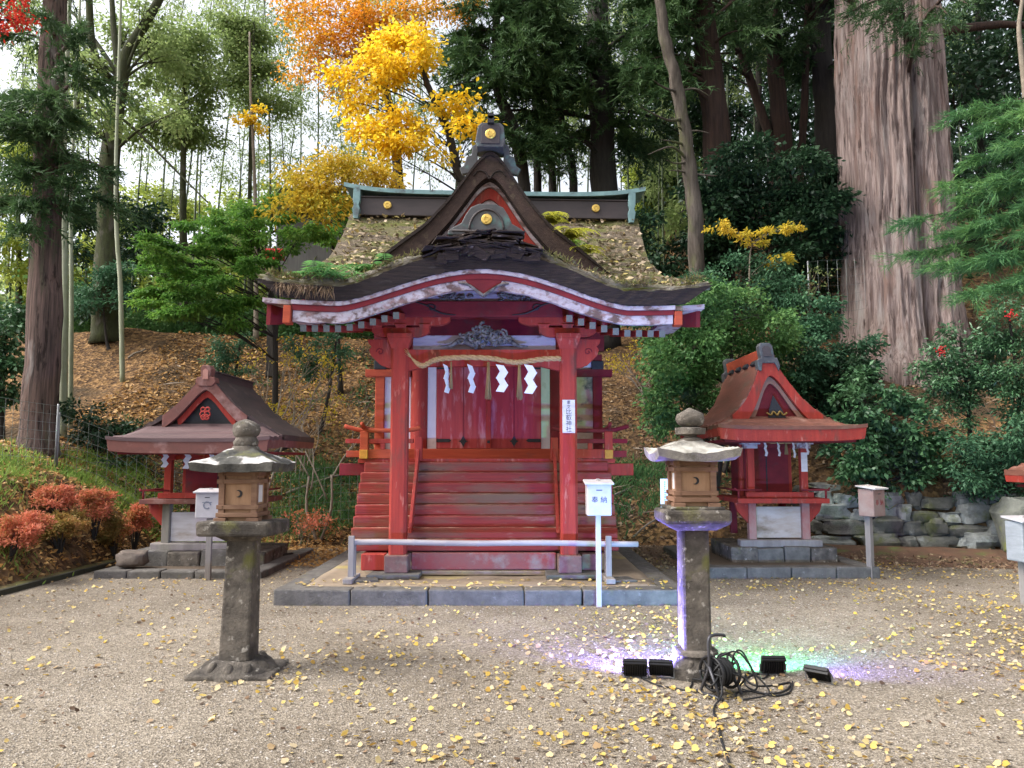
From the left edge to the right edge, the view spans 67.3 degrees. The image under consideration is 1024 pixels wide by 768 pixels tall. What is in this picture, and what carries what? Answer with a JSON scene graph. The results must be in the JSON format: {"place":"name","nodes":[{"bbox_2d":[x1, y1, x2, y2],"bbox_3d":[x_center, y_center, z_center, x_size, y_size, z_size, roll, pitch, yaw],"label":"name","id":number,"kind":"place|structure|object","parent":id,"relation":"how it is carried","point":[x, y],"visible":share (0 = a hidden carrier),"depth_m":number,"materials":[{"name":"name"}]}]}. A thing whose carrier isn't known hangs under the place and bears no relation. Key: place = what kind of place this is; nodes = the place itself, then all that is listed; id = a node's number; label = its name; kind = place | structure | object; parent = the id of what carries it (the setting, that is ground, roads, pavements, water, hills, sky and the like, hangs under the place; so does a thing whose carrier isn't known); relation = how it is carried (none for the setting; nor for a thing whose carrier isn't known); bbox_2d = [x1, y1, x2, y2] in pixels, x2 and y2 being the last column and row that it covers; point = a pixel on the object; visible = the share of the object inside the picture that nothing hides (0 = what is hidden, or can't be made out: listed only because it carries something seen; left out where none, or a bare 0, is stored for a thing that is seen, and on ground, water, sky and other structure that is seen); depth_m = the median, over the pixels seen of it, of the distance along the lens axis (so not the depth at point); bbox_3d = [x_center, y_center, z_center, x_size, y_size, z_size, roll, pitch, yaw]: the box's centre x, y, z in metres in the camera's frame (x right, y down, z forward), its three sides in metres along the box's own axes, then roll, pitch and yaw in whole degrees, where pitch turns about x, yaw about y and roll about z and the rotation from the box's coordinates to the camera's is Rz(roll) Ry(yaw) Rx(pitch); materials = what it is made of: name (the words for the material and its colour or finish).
{"place":"outdoors","nodes":[
{"label":"outdoors","id":0,"kind":"place"},
{"bbox_2d":[268,445,666,546],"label":"grass","id":1,"kind":"structure","parent":0,"point":[639,469],"depth_m":15.43,"materials":[{"name":"plant"}]},
{"bbox_2d":[0,0,1022,293],"label":"sky","id":2,"kind":"structure","parent":0,"point":[4,60],"materials":[{"name":"white"}]},
{"bbox_2d":[0,547,1023,767],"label":"ground","id":3,"kind":"structure","parent":0,"point":[234,757],"depth_m":5.52,"materials":[{"name":"gravel"}]},
{"bbox_2d":[0,560,115,595],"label":"kerb","id":4,"kind":"structure","parent":3,"relation":"on","point":[23,586],"depth_m":10.00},
{"bbox_2d":[119,502,158,549],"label":"azalea bush","id":5,"kind":"object","parent":3,"relation":"on","point":[138,518],"visible":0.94,"depth_m":12.38,"materials":[{"name":"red plant"}]},
{"bbox_2d":[93,549,312,578],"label":"stone terrace","id":6,"kind":"structure","parent":3,"relation":"on","point":[180,572],"depth_m":10.36,"materials":[{"name":"stone"}]},
{"bbox_2d":[105,365,313,565],"bbox_3d":[-4.500,1.268,11.823,2.280,2.979,2.420,0,-6,0],"label":"shrine","id":7,"kind":"object","parent":6,"relation":"on","point":[205,414],"visible":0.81,"depth_m":11.26,"materials":[{"name":"red paint"}]},
{"bbox_2d":[185,459,218,492],"bbox_3d":[-4.500,1.407,11.799,1.000,0.640,0.040,0,-6,0],"label":"door","id":8,"kind":"structure","parent":7,"relation":"in","point":[195,480],"depth_m":11.77,"materials":[{"name":"red paint"}]},
{"bbox_2d":[193,488,218,579],"bbox_3d":[-4.029,2.005,10.194,0.350,1.240,0.289,1,-6,-6],"label":"offering box","id":9,"kind":"object","parent":3,"relation":"on","point":[206,502],"visible":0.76,"depth_m":10.14,"materials":[{"name":"white wood"}]},
{"bbox_2d":[185,419,295,682],"bbox_3d":[-2.073,1.248,5.908,0.625,1.960,0.624,0,-6,0],"label":"stone lantern","id":10,"kind":"object","parent":3,"relation":"on","point":[243,523],"visible":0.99,"depth_m":5.78,"materials":[{"name":"grey stone"}]},
{"bbox_2d":[280,507,341,545],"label":"bush","id":11,"kind":"object","parent":3,"relation":"on","point":[315,522],"visible":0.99,"depth_m":13.92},
{"bbox_2d":[290,384,374,541],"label":"bare shrub","id":12,"kind":"object","parent":3,"relation":"on","point":[306,499],"visible":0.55,"depth_m":14.38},
{"bbox_2d":[273,540,678,605],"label":"stone platform","id":13,"kind":"structure","parent":3,"relation":"on","point":[628,561],"depth_m":8.43,"materials":[{"name":"stone"}]},
{"bbox_2d":[255,112,712,579],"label":"shrine hall","id":14,"kind":"structure","parent":13,"relation":"on","point":[458,461],"depth_m":9.80,"materials":[{"name":"red wood"}]},
{"bbox_2d":[436,367,487,447],"bbox_3d":[-0.745,0.318,11.576,0.779,1.295,0.055,0,-6,0],"label":"door leaf","id":15,"kind":"structure","parent":14,"relation":"in","point":[460,413],"depth_m":11.55,"materials":[{"name":"red paint"}]},
{"bbox_2d":[404,349,561,399],"bbox_3d":[-0.362,-0.124,9.467,1.948,0.651,0.148,0,-6,0],"label":"sacred rope","id":16,"kind":"object","parent":14,"relation":"hanging from","point":[528,378],"visible":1,"depth_m":9.46,"materials":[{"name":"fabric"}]},
{"bbox_2d":[266,213,703,285],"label":"leaf litter","id":17,"kind":"object","parent":14,"relation":"on","point":[643,260],"visible":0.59,"depth_m":10.86,"materials":[{"name":"plant"}]},
{"bbox_2d":[260,241,709,287],"bbox_3d":[-0.325,-1.397,9.252,5.313,0.661,0.555,0,-6,0],"label":"moss","id":18,"kind":"object","parent":14,"relation":"on","point":[631,282],"visible":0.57,"depth_m":9.06,"materials":[{"name":"plant"}]},
{"bbox_2d":[489,367,540,447],"bbox_3d":[0.046,0.318,11.576,0.779,1.295,0.055,0,-6,0],"label":"door leaf","id":19,"kind":"structure","parent":14,"relation":"in","point":[515,423],"depth_m":11.55,"materials":[{"name":"red paint"}]},
{"bbox_2d":[342,536,637,584],"bbox_3d":[-0.241,2.052,9.044,3.452,0.536,0.500,0,-6,0],"label":"metal railing","id":20,"kind":"object","parent":13,"relation":"on","point":[607,577],"visible":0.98,"depth_m":9.03,"materials":[{"name":"grey metal"}]},
{"bbox_2d":[0,558,1023,767],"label":"fallen leaves","id":21,"kind":"object","parent":3,"relation":"on","point":[709,724],"visible":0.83,"depth_m":5.41,"materials":[{"name":"yellow plant"}]},
{"bbox_2d":[583,479,613,606],"bbox_3d":[0.945,1.741,8.361,0.315,1.410,0.269,0,-6,0],"label":"offering box","id":22,"kind":"object","parent":3,"relation":"on","point":[598,498],"visible":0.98,"depth_m":8.33,"materials":[{"name":"white paint"}]},
{"bbox_2d":[643,408,742,682],"bbox_3d":[1.365,1.192,5.813,0.620,2.020,0.620,0,-6,0],"label":"stone lantern","id":23,"kind":"object","parent":3,"relation":"on","point":[692,511],"visible":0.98,"depth_m":5.68,"materials":[{"name":"grey stone"}]},
{"bbox_2d":[696,633,742,701],"bbox_3d":[1.419,1.911,5.259,0.224,0.411,0.242,3,-6,-30],"label":"cable reel","id":24,"kind":"object","parent":3,"relation":"on","point":[713,664],"visible":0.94,"depth_m":5.21,"materials":[{"name":"black plastic"}]},
{"bbox_2d":[663,545,880,578],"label":"stone terrace","id":25,"kind":"structure","parent":3,"relation":"on","point":[840,568],"depth_m":10.31,"materials":[{"name":"stone"}]},
{"bbox_2d":[680,343,867,561],"bbox_3d":[3.900,1.111,11.888,2.080,3.313,2.520,0,-6,0],"label":"shrine","id":26,"kind":"object","parent":25,"relation":"on","point":[760,401],"visible":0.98,"depth_m":11.27,"materials":[{"name":"red paint"}]},
{"bbox_2d":[743,448,788,495],"bbox_3d":[3.900,1.317,11.808,0.680,0.800,0.040,0,-6,0],"label":"door","id":27,"kind":"structure","parent":26,"relation":"in","point":[777,466],"depth_m":11.79,"materials":[{"name":"red paint"}]},
{"bbox_2d":[855,484,888,568],"bbox_3d":[4.866,1.999,10.347,0.340,1.280,0.289,4,-7,-35],"label":"offering box","id":28,"kind":"object","parent":3,"relation":"on","point":[871,500],"visible":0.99,"depth_m":10.34,"materials":[{"name":"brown wood"}]},
{"bbox_2d":[790,482,1022,548],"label":"stone wall","id":29,"kind":"structure","parent":3,"relation":"on","point":[924,528],"depth_m":13.47,"materials":[{"name":"grey stone"}]},
{"bbox_2d":[1001,515,1023,604],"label":"offering box","id":30,"kind":"object","parent":3,"relation":"on","point":[1014,528],"visible":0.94,"depth_m":8.47,"materials":[{"name":"white wood"}]},
{"bbox_2d":[0,198,1023,585],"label":"hillside","id":31,"kind":"structure","parent":0,"point":[96,372],"depth_m":17.91,"materials":[{"name":"soil"}]},
{"bbox_2d":[0,292,25,442],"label":"broadleaf bush","id":32,"kind":"object","parent":31,"relation":"on","point":[10,321],"visible":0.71,"depth_m":14.99,"materials":[{"name":"green plant"}]},
{"bbox_2d":[0,0,47,44],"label":"red maple","id":33,"kind":"object","parent":31,"relation":"on","point":[17,21],"visible":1,"depth_m":9.08,"materials":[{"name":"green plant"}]},
{"bbox_2d":[0,505,58,561],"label":"azalea bush","id":34,"kind":"object","parent":31,"relation":"on","point":[16,529],"visible":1,"depth_m":9.80,"materials":[{"name":"red plant"}]},
{"bbox_2d":[28,480,80,513],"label":"azalea bush","id":35,"kind":"object","parent":31,"relation":"on","point":[57,497],"visible":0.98,"depth_m":11.31,"materials":[{"name":"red plant"}]},
{"bbox_2d":[0,129,126,308],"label":"broadleaf tree","id":36,"kind":"object","parent":31,"relation":"on","point":[19,280],"visible":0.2,"depth_m":26.76,"materials":[{"name":"green plant"}]},
{"bbox_2d":[60,0,71,438],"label":"bamboo","id":37,"kind":"object","parent":31,"relation":"on","point":[64,346],"visible":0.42,"depth_m":16.17,"materials":[{"name":"plant"}]},
{"bbox_2d":[35,508,97,555],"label":"azalea bush","id":38,"kind":"object","parent":31,"relation":"on","point":[64,527],"visible":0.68,"depth_m":10.79,"materials":[{"name":"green plant"}]},
{"bbox_2d":[68,0,80,427],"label":"bamboo","id":39,"kind":"object","parent":31,"relation":"on","point":[71,329],"visible":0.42,"depth_m":16.61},
{"bbox_2d":[0,0,150,459],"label":"cedar tree","id":40,"kind":"object","parent":31,"relation":"on","point":[42,128],"visible":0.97,"depth_m":13.91,"materials":[{"name":"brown plant"}]},
{"bbox_2d":[0,439,160,580],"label":"leaf litter","id":41,"kind":"object","parent":31,"relation":"on","point":[20,508],"visible":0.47,"depth_m":11.74,"materials":[{"name":"plant"}]},
{"bbox_2d":[76,485,121,541],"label":"azalea bush","id":42,"kind":"object","parent":31,"relation":"on","point":[92,504],"visible":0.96,"depth_m":11.78,"materials":[{"name":"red plant"}]},
{"bbox_2d":[15,185,189,323],"bbox_3d":[-12.078,-3.679,22.792,4.542,4.686,3.461,3,-6,-28],"label":"laurel tree","id":43,"kind":"object","parent":31,"relation":"on","point":[150,216],"visible":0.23,"depth_m":22.93,"materials":[{"name":"green plant"}]},
{"bbox_2d":[2,0,208,343],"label":"mossy tree","id":44,"kind":"object","parent":31,"relation":"on","point":[137,39],"visible":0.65,"depth_m":21.77,"materials":[{"name":"green plant"}]},
{"bbox_2d":[59,392,160,472],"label":"broadleaf bush","id":45,"kind":"object","parent":31,"relation":"on","point":[116,429],"visible":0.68,"depth_m":15.21,"materials":[{"name":"green plant"}]},
{"bbox_2d":[74,259,146,349],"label":"holly shrub","id":46,"kind":"object","parent":31,"relation":"on","point":[83,302],"visible":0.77,"depth_m":20.62,"materials":[{"name":"green plant"}]},
{"bbox_2d":[94,510,130,558],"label":"azalea bush","id":47,"kind":"object","parent":31,"relation":"on","point":[110,532],"visible":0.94,"depth_m":11.93,"materials":[{"name":"green plant"}]},
{"bbox_2d":[114,0,124,381],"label":"bamboo","id":48,"kind":"object","parent":31,"relation":"on","point":[121,318],"visible":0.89,"depth_m":19.39,"materials":[{"name":"plant"}]},
{"bbox_2d":[0,437,296,584],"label":"grass","id":49,"kind":"structure","parent":31,"relation":"on","point":[15,470],"depth_m":13.61,"materials":[{"name":"plant"}]},
{"bbox_2d":[94,9,247,329],"bbox_3d":[-10.908,-6.609,24.881,4.676,10.673,3.703,0,-6,0],"label":"broadleaf tree","id":50,"kind":"object","parent":31,"relation":"on","point":[197,84],"visible":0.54,"depth_m":24.77,"materials":[{"name":"green plant"}]},
{"bbox_2d":[81,177,275,281],"bbox_3d":[-13.491,-5.045,31.787,7.725,7.398,5.844,2,-6,-23],"label":"broadleaf tree","id":51,"kind":"object","parent":31,"relation":"on","point":[190,206],"visible":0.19,"depth_m":31.53,"materials":[{"name":"green plant"}]},
{"bbox_2d":[3,253,353,337],"bbox_3d":[-11.037,-3.034,29.435,14.439,4.024,4.551,0,-6,0],"label":"wood","id":52,"kind":"object","parent":31,"relation":"on","point":[142,282],"visible":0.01,"depth_m":27.88,"materials":[{"name":"green plant"}]},
{"bbox_2d":[0,330,374,549],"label":"leaf litter","id":53,"kind":"object","parent":31,"relation":"on","point":[110,396],"visible":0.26,"depth_m":18.44,"materials":[{"name":"plant"}]},
{"bbox_2d":[12,269,373,339],"bbox_3d":[-9.103,-2.364,24.647,12.156,2.767,3.802,0,-6,0],"label":"wood","id":54,"kind":"object","parent":31,"relation":"on","point":[138,320],"visible":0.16,"depth_m":23.23,"materials":[{"name":"green plant"}]},
{"bbox_2d":[164,0,249,304],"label":"bamboo","id":55,"kind":"object","parent":31,"relation":"on","point":[201,115],"visible":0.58,"depth_m":25.81,"materials":[{"name":"green plant"}]},
{"bbox_2d":[56,412,358,533],"bbox_3d":[-5.052,1.808,14.106,5.945,2.480,0.252,1,-6,-14],"label":"wire fence","id":56,"kind":"object","parent":31,"relation":"on","point":[315,503],"visible":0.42,"depth_m":13.71,"materials":[{"name":"grey metal"}]},
{"bbox_2d":[74,505,352,567],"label":"leaf litter","id":57,"kind":"object","parent":31,"relation":"on","point":[322,553],"visible":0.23,"depth_m":12.86,"materials":[{"name":"plant"}]},
{"bbox_2d":[197,331,260,377],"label":"blue green shrub","id":58,"kind":"object","parent":31,"relation":"on","point":[223,353],"visible":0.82,"depth_m":18.47,"materials":[{"name":"green plant"}]},
{"bbox_2d":[123,191,336,413],"bbox_3d":[-6.207,-1.450,16.655,5.119,5.623,3.357,0,-6,0],"label":"green maple","id":59,"kind":"object","parent":31,"relation":"on","point":[170,262],"visible":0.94,"depth_m":16.13,"materials":[{"name":"green plant"}]},
{"bbox_2d":[204,65,278,276],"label":"bamboo","id":60,"kind":"object","parent":31,"relation":"on","point":[242,161],"visible":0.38,"depth_m":28.29,"materials":[{"name":"green plant"}]},
{"bbox_2d":[191,0,307,333],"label":"broadleaf tree","id":61,"kind":"object","parent":31,"relation":"on","point":[236,28],"visible":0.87,"depth_m":26.08,"materials":[{"name":"green plant"}]},
{"bbox_2d":[229,32,272,339],"bbox_3d":[-7.702,-5.885,22.499,1.208,9.482,0.865,0,-6,0],"label":"yellow sprig tree","id":62,"kind":"object","parent":31,"relation":"on","point":[247,121],"visible":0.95,"depth_m":22.69,"materials":[{"name":"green plant"}]},
{"bbox_2d":[239,4,314,261],"bbox_3d":[-8.682,-7.643,27.783,2.836,12.712,2.625,-1,-6,14],"label":"bamboo","id":63,"kind":"object","parent":31,"relation":"on","point":[282,154],"visible":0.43,"depth_m":28.04,"materials":[{"name":"green plant"}]},
{"bbox_2d":[236,336,345,487],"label":"bare shrub","id":64,"kind":"object","parent":31,"relation":"on","point":[320,364],"visible":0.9,"depth_m":15.81,"materials":[{"name":"plant"}]},
{"bbox_2d":[258,37,334,196],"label":"bamboo","id":65,"kind":"object","parent":31,"relation":"on","point":[293,87],"visible":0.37,"depth_m":31.50,"materials":[{"name":"green plant"}]},
{"bbox_2d":[266,188,345,273],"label":"shed","id":66,"kind":"structure","parent":31,"relation":"on","point":[319,253],"depth_m":27.57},
{"bbox_2d":[278,332,356,434],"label":"blue green shrub","id":67,"kind":"object","parent":31,"relation":"on","point":[342,352],"visible":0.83,"depth_m":17.69,"materials":[{"name":"green plant"}]},
{"bbox_2d":[306,193,352,394],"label":"green maple","id":68,"kind":"object","parent":31,"relation":"on","point":[333,244],"visible":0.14,"depth_m":19.56,"materials":[{"name":"green plant"}]},
{"bbox_2d":[251,142,419,233],"bbox_3d":[-3.597,-1.634,15.883,3.449,6.843,2.102,0,-6,0],"label":"gold maple","id":69,"kind":"object","parent":31,"relation":"on","point":[312,188],"visible":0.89,"depth_m":15.81,"materials":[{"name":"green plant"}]},
{"bbox_2d":[0,143,702,335],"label":"wood","id":70,"kind":"object","parent":31,"relation":"on","point":[673,224],"visible":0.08,"depth_m":29.23,"materials":[{"name":"green plant"}]},
{"bbox_2d":[265,0,489,186],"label":"orange maple","id":71,"kind":"object","parent":31,"relation":"on","point":[360,12],"visible":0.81,"depth_m":21.61,"materials":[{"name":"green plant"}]},
{"bbox_2d":[311,9,506,189],"bbox_3d":[-2.420,-3.835,17.679,4.646,9.977,2.288,0,-6,0],"label":"yellow tree","id":72,"kind":"object","parent":31,"relation":"on","point":[417,48],"visible":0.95,"depth_m":17.83,"materials":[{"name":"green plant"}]},
{"bbox_2d":[92,345,805,535],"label":"grass","id":73,"kind":"structure","parent":31,"relation":"on","point":[362,391],"depth_m":17.26,"materials":[{"name":"plant"}]},
{"bbox_2d":[418,0,597,191],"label":"cedar tree","id":74,"kind":"object","parent":31,"relation":"on","point":[519,42],"visible":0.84,"depth_m":20.90,"materials":[{"name":"green plant"}]},
{"bbox_2d":[429,0,703,349],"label":"cedar tree","id":75,"kind":"object","parent":31,"relation":"on","point":[598,138],"visible":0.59,"depth_m":21.93,"materials":[{"name":"green plant"}]},
{"bbox_2d":[640,0,715,440],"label":"dead tree","id":76,"kind":"object","parent":31,"relation":"on","point":[688,171],"visible":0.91,"depth_m":17.66,"materials":[{"name":"grey wood"}]},
{"bbox_2d":[608,0,752,232],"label":"evergreen tree","id":77,"kind":"object","parent":31,"relation":"on","point":[692,111],"visible":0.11,"depth_m":29.04,"materials":[{"name":"green plant"}]},
{"bbox_2d":[624,203,743,380],"bbox_3d":[4.273,-2.251,19.852,3.860,5.001,2.141,-1,-6,9],"label":"evergreen bush","id":78,"kind":"object","parent":31,"relation":"on","point":[671,267],"visible":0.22,"depth_m":19.69,"materials":[{"name":"green plant"}]},
{"bbox_2d":[588,0,787,320],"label":"cedar tree","id":79,"kind":"object","parent":31,"relation":"on","point":[705,69],"visible":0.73,"depth_m":20.39,"materials":[{"name":"green plant"}]},
{"bbox_2d":[627,273,812,491],"bbox_3d":[4.055,0.235,14.712,3.821,4.786,2.758,0,-6,0],"label":"broadleaf bush","id":80,"kind":"object","parent":31,"relation":"on","point":[711,342],"visible":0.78,"depth_m":14.37,"materials":[{"name":"green plant"}]},
{"bbox_2d":[620,248,819,472],"bbox_3d":[4.411,-0.512,16.173,4.362,4.998,1.851,1,-6,-6],"label":"broadleaf bush","id":81,"kind":"object","parent":31,"relation":"on","point":[788,298],"visible":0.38,"depth_m":16.27,"materials":[{"name":"green plant"}]},
{"bbox_2d":[681,0,786,258],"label":"cedar tree","id":82,"kind":"object","parent":31,"relation":"on","point":[746,58],"visible":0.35,"depth_m":22.88,"materials":[{"name":"green plant"}]},
{"bbox_2d":[644,0,834,222],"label":"evergreen tree","id":83,"kind":"object","parent":31,"relation":"on","point":[758,127],"visible":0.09,"depth_m":28.08,"materials":[{"name":"green plant"}]},
{"bbox_2d":[701,218,807,335],"bbox_3d":[5.287,-0.971,16.376,2.351,5.203,0.899,0,-6,0],"label":"yellow maple","id":84,"kind":"object","parent":31,"relation":"on","point":[771,231],"visible":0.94,"depth_m":16.57,"materials":[{"name":"plant"}]},
{"bbox_2d":[666,126,865,336],"bbox_3d":[6.556,-3.682,19.014,5.319,5.288,3.475,0,-6,0],"label":"evergreen bush","id":85,"kind":"object","parent":31,"relation":"on","point":[814,208],"visible":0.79,"depth_m":18.57,"materials":[{"name":"green plant"}]},
{"bbox_2d":[726,0,812,257],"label":"cedar tree","id":86,"kind":"object","parent":31,"relation":"on","point":[779,110],"visible":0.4,"depth_m":23.23,"materials":[{"name":"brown plant"}]},
{"bbox_2d":[750,0,833,238],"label":"cedar tree","id":87,"kind":"object","parent":31,"relation":"on","point":[804,64],"visible":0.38,"depth_m":23.39,"materials":[{"name":"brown plant"}]},
{"bbox_2d":[749,0,838,253],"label":"cedar tree","id":88,"kind":"object","parent":31,"relation":"on","point":[822,70],"visible":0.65,"depth_m":23.15,"materials":[{"name":"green plant"}]},
{"bbox_2d":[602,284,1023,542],"bbox_3d":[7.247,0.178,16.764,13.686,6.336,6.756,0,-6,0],"label":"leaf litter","id":89,"kind":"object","parent":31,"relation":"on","point":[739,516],"visible":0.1,"depth_m":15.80,"materials":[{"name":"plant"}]},
{"bbox_2d":[617,0,1023,236],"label":"wood","id":90,"kind":"object","parent":31,"relation":"on","point":[998,34],"visible":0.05,"depth_m":34.92,"materials":[{"name":"green plant"}]},
{"bbox_2d":[632,475,1017,572],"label":"leaf litter","id":91,"kind":"object","parent":31,"relation":"on","point":[897,559],"visible":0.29,"depth_m":11.61,"materials":[{"name":"plant"}]},
{"bbox_2d":[772,291,890,420],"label":"broadleaf bush","id":92,"kind":"object","parent":31,"relation":"on","point":[822,328],"visible":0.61,"depth_m":15.34,"materials":[{"name":"green plant"}]},
{"bbox_2d":[806,353,887,427],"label":"broadleaf bush","id":93,"kind":"object","parent":31,"relation":"on","point":[853,360],"visible":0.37,"depth_m":15.13,"materials":[{"name":"green plant"}]},
{"bbox_2d":[687,0,1023,389],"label":"cedar tree","id":94,"kind":"object","parent":31,"relation":"on","point":[891,87],"visible":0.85,"depth_m":17.78,"materials":[{"name":"brown plant"}]},
{"bbox_2d":[815,360,964,507],"bbox_3d":[6.781,0.920,13.929,2.516,2.734,1.585,0,-6,0],"label":"broadleaf bush","id":95,"kind":"object","parent":31,"relation":"on","point":[866,458],"visible":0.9,"depth_m":13.68,"materials":[{"name":"green plant"}]},
{"bbox_2d":[870,93,1023,319],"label":"pine tree","id":96,"kind":"object","parent":31,"relation":"on","point":[996,183],"visible":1,"depth_m":10.23,"materials":[{"name":"green plant"}]},
{"bbox_2d":[902,321,1021,467],"bbox_3d":[8.224,0.231,14.076,2.168,2.870,1.563,0,-6,0],"label":"nandina bush","id":97,"kind":"object","parent":31,"relation":"on","point":[952,373],"visible":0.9,"depth_m":14.02,"materials":[{"name":"green plant"}]},
{"bbox_2d":[928,395,1023,504],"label":"bush","id":98,"kind":"object","parent":31,"relation":"on","point":[1008,448],"visible":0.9,"depth_m":13.14,"materials":[{"name":"green plant"}]},
{"bbox_2d":[942,0,1023,278],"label":"evergreen tree","id":99,"kind":"object","parent":31,"relation":"on","point":[975,69],"visible":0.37,"depth_m":22.35,"materials":[{"name":"green plant"}]},
{"bbox_2d":[968,294,1023,441],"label":"nandina bush","id":100,"kind":"object","parent":31,"relation":"on","point":[1015,390],"visible":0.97,"depth_m":13.52,"materials":[{"name":"green plant"}]},
{"bbox_2d":[989,496,1023,551],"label":"boulder","id":101,"kind":"object","parent":31,"relation":"on","point":[1007,506],"visible":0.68,"depth_m":12.58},
{"bbox_2d":[823,544,1017,568],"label":"damp ground","id":102,"kind":"structure","parent":0,"point":[960,554],"depth_m":12.35,"materials":[{"name":"red soil"}]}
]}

